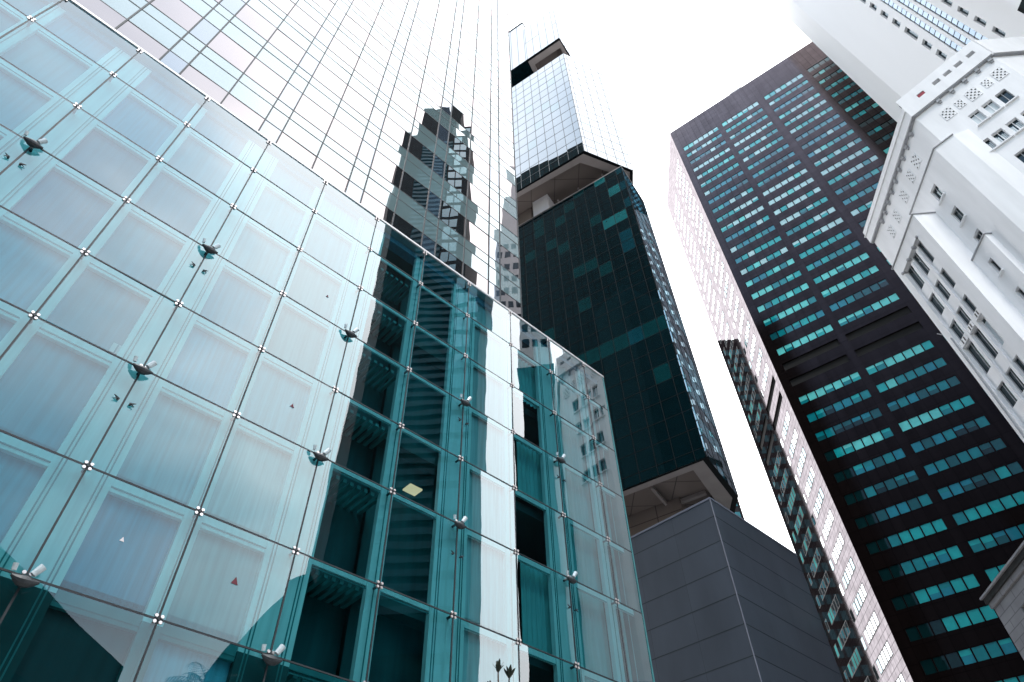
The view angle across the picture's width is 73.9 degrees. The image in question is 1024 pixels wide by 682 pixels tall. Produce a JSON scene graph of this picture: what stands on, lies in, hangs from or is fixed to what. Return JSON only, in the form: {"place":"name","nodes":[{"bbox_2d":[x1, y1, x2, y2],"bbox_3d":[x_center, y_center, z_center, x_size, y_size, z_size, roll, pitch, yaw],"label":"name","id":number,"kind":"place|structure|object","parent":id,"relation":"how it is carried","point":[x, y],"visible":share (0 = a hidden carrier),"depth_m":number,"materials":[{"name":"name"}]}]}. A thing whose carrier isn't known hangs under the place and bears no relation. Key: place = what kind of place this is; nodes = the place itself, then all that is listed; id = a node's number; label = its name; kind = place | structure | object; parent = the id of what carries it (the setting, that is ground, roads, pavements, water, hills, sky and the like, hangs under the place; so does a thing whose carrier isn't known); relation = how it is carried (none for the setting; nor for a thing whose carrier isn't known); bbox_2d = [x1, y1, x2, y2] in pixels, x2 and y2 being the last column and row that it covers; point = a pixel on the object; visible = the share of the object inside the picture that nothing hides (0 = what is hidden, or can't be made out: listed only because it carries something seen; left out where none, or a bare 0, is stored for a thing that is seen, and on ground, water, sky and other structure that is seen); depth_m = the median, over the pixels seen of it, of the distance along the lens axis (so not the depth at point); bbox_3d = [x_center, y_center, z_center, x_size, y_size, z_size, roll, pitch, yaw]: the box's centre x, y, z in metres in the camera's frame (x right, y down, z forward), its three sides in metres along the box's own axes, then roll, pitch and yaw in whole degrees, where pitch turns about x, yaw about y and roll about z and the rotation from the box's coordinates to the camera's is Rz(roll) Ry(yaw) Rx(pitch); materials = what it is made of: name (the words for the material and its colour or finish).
{"place":"outdoors","nodes":[
{"label":"outdoors","id":0,"kind":"place"},
{"bbox_2d":[508,0,811,552],"label":"sky","id":1,"kind":"structure","parent":0,"point":[663,64],"materials":[{"name":"white"}]},
{"bbox_2d":[769,0,1023,121],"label":"white tower","id":2,"kind":"structure","parent":0,"point":[885,55],"depth_m":104.26,"materials":[{"name":"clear concrete"}]},
{"bbox_2d":[907,28,917,38],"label":"window","id":3,"kind":"structure","parent":2,"relation":"in","point":[909,31],"depth_m":99.61,"materials":[{"name":"white glass"}]},
{"bbox_2d":[925,41,931,48],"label":"window","id":4,"kind":"structure","parent":2,"relation":"in","point":[928,44],"depth_m":95.96,"materials":[{"name":"white glass"}]},
{"bbox_2d":[939,51,946,58],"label":"window","id":5,"kind":"structure","parent":2,"relation":"in","point":[942,54],"depth_m":92.92,"materials":[{"name":"white glass"}]},
{"bbox_2d":[960,7,968,14],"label":"window","id":6,"kind":"structure","parent":2,"relation":"in","point":[966,12],"depth_m":87.80,"materials":[{"name":"white glass"}]},
{"bbox_2d":[977,17,986,25],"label":"window","id":7,"kind":"structure","parent":2,"relation":"in","point":[980,20],"depth_m":84.75,"materials":[{"name":"white glass"}]},
{"bbox_2d":[995,28,1005,36],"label":"window","id":8,"kind":"structure","parent":2,"relation":"in","point":[997,30],"depth_m":81.56,"materials":[{"name":"white glass"}]},
{"bbox_2d":[863,36,1023,441],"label":"white building","id":9,"kind":"structure","parent":0,"point":[943,230],"depth_m":54.45,"materials":[{"name":"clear concrete"}]},
{"bbox_2d":[969,111,990,126],"bbox_3d":[38.254,-18.153,55.697,0.761,1.910,1.040,32,-56,-26],"label":"window","id":10,"kind":"structure","parent":9,"relation":"in","point":[977,117],"depth_m":55.77,"materials":[{"name":"white glass"}]},
{"bbox_2d":[985,139,1000,151],"bbox_3d":[37.489,-15.324,53.573,0.421,1.710,1.040,32,-56,-26],"label":"window","id":11,"kind":"structure","parent":9,"relation":"in","point":[988,142],"depth_m":53.50,"materials":[{"name":"white glass"}]},
{"bbox_2d":[982,100,1004,116],"bbox_3d":[38.965,-18.790,55.151,0.761,1.910,1.040,32,-56,-26],"label":"window","id":12,"kind":"structure","parent":9,"relation":"in","point":[991,107],"depth_m":55.23,"materials":[{"name":"white glass"}]},
{"bbox_2d":[992,129,1013,144],"bbox_3d":[38.169,-15.932,53.052,0.422,1.710,1.040,32,-56,-26],"label":"window","id":13,"kind":"structure","parent":9,"relation":"in","point":[1001,136],"depth_m":53.21,"materials":[{"name":"white glass"}]},
{"bbox_2d":[996,90,1018,105],"bbox_3d":[39.560,-19.520,54.521,0.421,1.910,1.040,32,-56,-26],"label":"window","id":14,"kind":"structure","parent":9,"relation":"in","point":[1006,97],"depth_m":54.66,"materials":[{"name":"white glass"}]},
{"bbox_2d":[1007,119,1023,134],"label":"window","id":15,"kind":"structure","parent":9,"relation":"in","point":[1017,126],"depth_m":52.68,"materials":[{"name":"white glass"}]},
{"bbox_2d":[1015,150,1023,162],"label":"window","id":16,"kind":"structure","parent":9,"relation":"in","point":[1020,156],"depth_m":51.16,"materials":[{"name":"white glass"}]},
{"bbox_2d":[1005,0,1023,13],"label":"stepped white tower","id":17,"kind":"structure","parent":0,"point":[1019,4],"depth_m":66.05,"materials":[{"name":"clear concrete"}]},
{"label":"ground","id":18,"kind":"structure","parent":0,"visible":0},
{"bbox_2d":[0,0,654,681],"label":"glass podium","id":19,"kind":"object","parent":18,"relation":"on","point":[270,410],"visible":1,"depth_m":16.43,"materials":[{"name":"glass"}]},
{"bbox_2d":[75,0,522,317],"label":"office tower","id":20,"kind":"structure","parent":19,"relation":"on","point":[397,114],"depth_m":33.81,"materials":[{"name":"mirror"}]},
{"bbox_2d":[487,658,514,681],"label":"tree","id":21,"kind":"object","parent":18,"relation":"on","point":[509,672],"visible":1,"depth_m":13.18,"materials":[{"name":"green plant"}]},
{"bbox_2d":[509,9,738,541],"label":"stepped tower","id":22,"kind":"structure","parent":18,"relation":"on","point":[597,293],"depth_m":139.17,"materials":[{"name":"teal glass"}]},
{"bbox_2d":[619,497,842,681],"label":"grey block","id":23,"kind":"structure","parent":18,"relation":"on","point":[725,595],"depth_m":72.48,"materials":[{"name":"grey concrete"}]},
{"bbox_2d":[735,500,744,519],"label":"teal office block","id":24,"kind":"structure","parent":18,"relation":"on","point":[738,511],"depth_m":158.62,"materials":[{"name":"teal glass"}]},
{"bbox_2d":[667,42,1023,681],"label":"granite tower","id":25,"kind":"structure","parent":18,"relation":"on","point":[889,442],"depth_m":98.64,"materials":[{"name":"stone"}]},
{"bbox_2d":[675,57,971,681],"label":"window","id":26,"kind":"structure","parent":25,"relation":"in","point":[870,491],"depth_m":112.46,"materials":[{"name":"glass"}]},
{"bbox_2d":[855,516,867,528],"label":"window","id":27,"kind":"structure","parent":25,"relation":"in","point":[861,522],"depth_m":84.17,"materials":[{"name":"glass"}]},
{"bbox_2d":[865,513,877,524],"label":"window","id":28,"kind":"structure","parent":25,"relation":"in","point":[871,519],"depth_m":83.66,"materials":[{"name":"glass"}]},
{"bbox_2d":[866,541,879,553],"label":"window","id":29,"kind":"structure","parent":25,"relation":"in","point":[872,547],"depth_m":81.54,"materials":[{"name":"glass"}]},
{"bbox_2d":[874,482,886,493],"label":"window","id":30,"kind":"structure","parent":25,"relation":"in","point":[880,487],"depth_m":85.33,"materials":[{"name":"glass"}]},
{"bbox_2d":[875,509,888,521],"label":"window","id":31,"kind":"structure","parent":25,"relation":"in","point":[882,515],"depth_m":83.19,"materials":[{"name":"glass"}]},
{"bbox_2d":[877,538,890,550],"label":"window","id":32,"kind":"structure","parent":25,"relation":"in","point":[883,543],"depth_m":81.06,"materials":[{"name":"glass"}]},
{"bbox_2d":[878,568,892,581],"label":"window","id":33,"kind":"structure","parent":25,"relation":"in","point":[885,574],"depth_m":78.93,"materials":[{"name":"glass"}]},
{"bbox_2d":[884,478,897,489],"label":"window","id":34,"kind":"structure","parent":25,"relation":"in","point":[890,484],"depth_m":84.81,"materials":[{"name":"glass"}]},
{"bbox_2d":[886,505,899,517],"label":"window","id":35,"kind":"structure","parent":25,"relation":"in","point":[892,511],"depth_m":82.70,"materials":[{"name":"glass"}]},
{"bbox_2d":[888,534,901,546],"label":"window","id":36,"kind":"structure","parent":25,"relation":"in","point":[894,540],"depth_m":80.57,"materials":[{"name":"glass"}]},
{"bbox_2d":[889,564,903,577],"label":"window","id":37,"kind":"structure","parent":25,"relation":"in","point":[896,570],"depth_m":78.43,"materials":[{"name":"glass"}]},
{"bbox_2d":[891,596,906,610],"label":"window","id":38,"kind":"structure","parent":25,"relation":"in","point":[899,604],"depth_m":76.32,"materials":[{"name":"glass"}]},
{"bbox_2d":[894,474,907,485],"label":"window","id":39,"kind":"structure","parent":25,"relation":"in","point":[901,480],"depth_m":84.35,"materials":[{"name":"glass"}]},
{"bbox_2d":[896,502,910,513],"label":"window","id":40,"kind":"structure","parent":25,"relation":"in","point":[902,507],"depth_m":82.22,"materials":[{"name":"glass"}]},
{"bbox_2d":[898,530,912,543],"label":"window","id":41,"kind":"structure","parent":25,"relation":"in","point":[905,536],"depth_m":80.04,"materials":[{"name":"glass"}]},
{"bbox_2d":[901,561,915,573],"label":"window","id":42,"kind":"structure","parent":25,"relation":"in","point":[907,566],"depth_m":77.92,"materials":[{"name":"glass"}]},
{"bbox_2d":[903,593,917,606],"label":"window","id":43,"kind":"structure","parent":25,"relation":"in","point":[910,599],"depth_m":75.84,"materials":[{"name":"glass"}]},
{"bbox_2d":[905,470,918,482],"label":"window","id":44,"kind":"structure","parent":25,"relation":"in","point":[911,476],"depth_m":83.84,"materials":[{"name":"glass"}]},
{"bbox_2d":[905,626,921,641],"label":"window","id":45,"kind":"structure","parent":25,"relation":"in","point":[913,634],"depth_m":73.68,"materials":[{"name":"glass"}]},
{"bbox_2d":[907,498,920,509],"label":"window","id":46,"kind":"structure","parent":25,"relation":"in","point":[914,504],"depth_m":81.72,"materials":[{"name":"glass"}]},
{"bbox_2d":[909,526,924,539],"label":"window","id":47,"kind":"structure","parent":25,"relation":"in","point":[916,532],"depth_m":79.57,"materials":[{"name":"glass"}]},
{"bbox_2d":[912,557,926,570],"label":"window","id":48,"kind":"structure","parent":25,"relation":"in","point":[919,563],"depth_m":77.48,"materials":[{"name":"glass"}]},
{"bbox_2d":[914,589,930,603],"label":"window","id":49,"kind":"structure","parent":25,"relation":"in","point":[922,596],"depth_m":75.37,"materials":[{"name":"glass"}]},
{"bbox_2d":[917,623,933,637],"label":"window","id":50,"kind":"structure","parent":25,"relation":"in","point":[925,630],"depth_m":73.20,"materials":[{"name":"glass"}]},
{"bbox_2d":[918,494,932,505],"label":"window","id":51,"kind":"structure","parent":25,"relation":"in","point":[925,500],"depth_m":81.24,"materials":[{"name":"glass"}]},
{"bbox_2d":[920,523,935,535],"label":"window","id":52,"kind":"structure","parent":25,"relation":"in","point":[928,529],"depth_m":79.11,"materials":[{"name":"glass"}]},
{"bbox_2d":[921,437,934,448],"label":"window","id":53,"kind":"structure","parent":25,"relation":"in","point":[927,442],"depth_m":85.10,"materials":[{"name":"glass"}]},
{"bbox_2d":[920,659,936,674],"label":"window","id":54,"kind":"structure","parent":25,"relation":"in","point":[928,666],"depth_m":71.05,"materials":[{"name":"glass"}]},
{"bbox_2d":[923,553,938,566],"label":"window","id":55,"kind":"structure","parent":25,"relation":"in","point":[930,559],"depth_m":76.97,"materials":[{"name":"glass"}]},
{"bbox_2d":[924,463,937,474],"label":"window","id":56,"kind":"structure","parent":25,"relation":"in","point":[930,469],"depth_m":82.99,"materials":[{"name":"glass"}]},
{"bbox_2d":[926,585,942,599],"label":"window","id":57,"kind":"structure","parent":25,"relation":"in","point":[933,591],"depth_m":74.84,"materials":[{"name":"glass"}]},
{"bbox_2d":[929,619,945,634],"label":"window","id":58,"kind":"structure","parent":25,"relation":"in","point":[937,626],"depth_m":72.70,"materials":[{"name":"glass"}]},
{"bbox_2d":[932,433,945,444],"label":"window","id":59,"kind":"structure","parent":25,"relation":"in","point":[938,438],"depth_m":84.64,"materials":[{"name":"glass"}]},
{"bbox_2d":[932,519,946,531],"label":"window","id":60,"kind":"structure","parent":25,"relation":"in","point":[939,525],"depth_m":78.61,"materials":[{"name":"glass"}]},
{"bbox_2d":[933,655,949,671],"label":"window","id":61,"kind":"structure","parent":25,"relation":"in","point":[940,662],"depth_m":70.58,"materials":[{"name":"glass"}]},
{"bbox_2d":[934,459,948,470],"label":"window","id":62,"kind":"structure","parent":25,"relation":"in","point":[941,465],"depth_m":82.48,"materials":[{"name":"glass"}]},
{"bbox_2d":[935,549,950,563],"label":"window","id":63,"kind":"structure","parent":25,"relation":"in","point":[942,555],"depth_m":76.49,"materials":[{"name":"glass"}]},
{"bbox_2d":[937,487,952,498],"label":"window","id":64,"kind":"structure","parent":25,"relation":"in","point":[944,492],"depth_m":80.35,"materials":[{"name":"glass"}]},
{"bbox_2d":[938,581,954,595],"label":"window","id":65,"kind":"structure","parent":25,"relation":"in","point":[946,589],"depth_m":74.37,"materials":[{"name":"glass"}]},
{"bbox_2d":[942,429,956,440],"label":"window","id":66,"kind":"structure","parent":25,"relation":"in","point":[949,434],"depth_m":84.13,"materials":[{"name":"glass"}]},
{"bbox_2d":[942,616,958,630],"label":"window","id":67,"kind":"structure","parent":25,"relation":"in","point":[949,622],"depth_m":72.22,"materials":[{"name":"glass"}]},
{"bbox_2d":[945,455,960,466],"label":"window","id":68,"kind":"structure","parent":25,"relation":"in","point":[952,461],"depth_m":81.98,"materials":[{"name":"glass"}]},
{"bbox_2d":[945,652,963,667],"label":"window","id":69,"kind":"structure","parent":25,"relation":"in","point":[954,660],"depth_m":70.09,"materials":[{"name":"glass"}]},
{"bbox_2d":[947,545,962,559],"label":"window","id":70,"kind":"structure","parent":25,"relation":"in","point":[954,551],"depth_m":76.00,"materials":[{"name":"glass"}]},
{"bbox_2d":[949,483,963,495],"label":"window","id":71,"kind":"structure","parent":25,"relation":"in","point":[956,488],"depth_m":79.88,"materials":[{"name":"glass"}]},
{"bbox_2d":[950,578,967,592],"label":"window","id":72,"kind":"structure","parent":25,"relation":"in","point":[958,584],"depth_m":73.86,"materials":[{"name":"glass"}]},
{"bbox_2d":[952,512,968,524],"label":"window","id":73,"kind":"structure","parent":25,"relation":"in","point":[960,518],"depth_m":77.77,"materials":[{"name":"glass"}]},
{"bbox_2d":[953,425,967,435],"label":"window","id":74,"kind":"structure","parent":25,"relation":"in","point":[959,430],"depth_m":83.63,"materials":[{"name":"glass"}]},
{"bbox_2d":[954,612,971,627],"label":"window","id":75,"kind":"structure","parent":25,"relation":"in","point":[962,619],"depth_m":71.73,"materials":[{"name":"glass"}]},
{"bbox_2d":[956,451,971,462],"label":"window","id":76,"kind":"structure","parent":25,"relation":"in","point":[964,456],"depth_m":81.50,"materials":[{"name":"glass"}]},
{"bbox_2d":[958,649,976,664],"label":"window","id":77,"kind":"structure","parent":25,"relation":"in","point":[966,655],"depth_m":69.61,"materials":[{"name":"glass"}]},
{"bbox_2d":[960,395,974,406],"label":"window","id":78,"kind":"structure","parent":25,"relation":"in","point":[967,400],"depth_m":85.31,"materials":[{"name":"glass"}]},
{"bbox_2d":[960,478,975,490],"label":"window","id":79,"kind":"structure","parent":25,"relation":"in","point":[967,484],"depth_m":79.36,"materials":[{"name":"glass"}]},
{"bbox_2d":[963,574,979,588],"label":"window","id":80,"kind":"structure","parent":25,"relation":"in","point":[970,580],"depth_m":73.36,"materials":[{"name":"glass"}]},
{"bbox_2d":[964,420,978,431],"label":"window","id":81,"kind":"structure","parent":25,"relation":"in","point":[970,426],"depth_m":83.17,"materials":[{"name":"glass"}]},
{"bbox_2d":[964,508,979,520],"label":"window","id":82,"kind":"structure","parent":25,"relation":"in","point":[971,514],"depth_m":77.28,"materials":[{"name":"glass"}]},
{"bbox_2d":[968,447,982,458],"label":"window","id":83,"kind":"structure","parent":25,"relation":"in","point":[974,452],"depth_m":81.02,"materials":[{"name":"glass"}]},
{"bbox_2d":[967,608,984,623],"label":"window","id":84,"kind":"structure","parent":25,"relation":"in","point":[975,615],"depth_m":71.24,"materials":[{"name":"glass"}]},
{"bbox_2d":[968,538,984,552],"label":"window","id":85,"kind":"structure","parent":25,"relation":"in","point":[976,545],"depth_m":75.12,"materials":[{"name":"glass"}]},
{"bbox_2d":[972,474,987,486],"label":"window","id":86,"kind":"structure","parent":25,"relation":"in","point":[979,480],"depth_m":78.90,"materials":[{"name":"glass"}]},
{"bbox_2d":[971,645,989,661],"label":"window","id":87,"kind":"structure","parent":25,"relation":"in","point":[980,653],"depth_m":69.12,"materials":[{"name":"glass"}]},
{"bbox_2d":[975,416,989,427],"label":"window","id":88,"kind":"structure","parent":25,"relation":"in","point":[982,421],"depth_m":82.66,"materials":[{"name":"glass"}]},
{"bbox_2d":[976,504,992,516],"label":"window","id":89,"kind":"structure","parent":25,"relation":"in","point":[983,510],"depth_m":76.77,"materials":[{"name":"glass"}]},
{"bbox_2d":[979,442,993,454],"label":"window","id":90,"kind":"structure","parent":25,"relation":"in","point":[986,448],"depth_m":80.53,"materials":[{"name":"glass"}]},
{"bbox_2d":[979,605,997,620],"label":"window","id":91,"kind":"structure","parent":25,"relation":"in","point":[988,613],"depth_m":70.72,"materials":[{"name":"glass"}]},
{"bbox_2d":[980,534,996,548],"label":"window","id":92,"kind":"structure","parent":25,"relation":"in","point":[988,541],"depth_m":74.64,"materials":[{"name":"glass"}]},
{"bbox_2d":[983,470,999,482],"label":"window","id":93,"kind":"structure","parent":25,"relation":"in","point":[991,476],"depth_m":78.40,"materials":[{"name":"glass"}]},
{"bbox_2d":[985,567,998,581],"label":"window","id":94,"kind":"structure","parent":25,"relation":"in","point":[991,573],"depth_m":72.63,"materials":[{"name":"glass"}]},
{"bbox_2d":[984,641,1003,657],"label":"window","id":95,"kind":"structure","parent":25,"relation":"in","point":[993,648],"depth_m":68.63,"materials":[{"name":"glass"}]},
{"bbox_2d":[988,499,1004,512],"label":"window","id":96,"kind":"structure","parent":25,"relation":"in","point":[995,505],"depth_m":76.28,"materials":[{"name":"glass"}]},
{"bbox_2d":[990,438,1005,450],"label":"window","id":97,"kind":"structure","parent":25,"relation":"in","point":[998,444],"depth_m":80.06,"materials":[{"name":"glass"}]},
{"bbox_2d":[993,530,1009,544],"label":"window","id":98,"kind":"structure","parent":25,"relation":"in","point":[1000,536],"depth_m":74.13,"materials":[{"name":"glass"}]},
{"bbox_2d":[995,466,1010,478],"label":"window","id":99,"kind":"structure","parent":25,"relation":"in","point":[1003,472],"depth_m":77.91,"materials":[{"name":"glass"}]},
{"bbox_2d":[998,638,1017,654],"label":"window","id":100,"kind":"structure","parent":25,"relation":"in","point":[1007,645],"depth_m":68.13,"materials":[{"name":"glass"}]},
{"bbox_2d":[1000,495,1016,508],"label":"window","id":101,"kind":"structure","parent":25,"relation":"in","point":[1007,501],"depth_m":75.80,"materials":[{"name":"glass"}]},
{"bbox_2d":[1004,677,1018,681],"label":"window","id":102,"kind":"structure","parent":25,"relation":"in","point":[1014,679],"depth_m":66.36,"materials":[{"name":"glass"}]},
{"bbox_2d":[1005,526,1022,540],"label":"window","id":103,"kind":"structure","parent":25,"relation":"in","point":[1013,532],"depth_m":73.66,"materials":[{"name":"glass"}]},
{"bbox_2d":[1007,462,1023,474],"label":"window","id":104,"kind":"structure","parent":25,"relation":"in","point":[1015,468],"depth_m":77.45,"materials":[{"name":"glass"}]},
{"bbox_2d":[1012,491,1023,504],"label":"window","id":105,"kind":"structure","parent":25,"relation":"in","point":[1019,497],"depth_m":75.39,"materials":[{"name":"glass"}]},
{"bbox_2d":[1018,675,1023,681],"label":"window","id":106,"kind":"structure","parent":25,"relation":"in","point":[1021,678],"depth_m":66.02,"materials":[{"name":"glass"}]},
{"bbox_2d":[1018,524,1023,534],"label":"window","id":107,"kind":"structure","parent":25,"relation":"in","point":[1021,527],"depth_m":73.53,"materials":[{"name":"glass"}]},
{"label":"road","id":108,"kind":"structure","parent":0,"visible":0},
{"bbox_2d":[979,541,1023,659],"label":"stone building","id":109,"kind":"structure","parent":108,"relation":"on","point":[1003,595],"depth_m":27.59,"materials":[{"name":"grey stone"}]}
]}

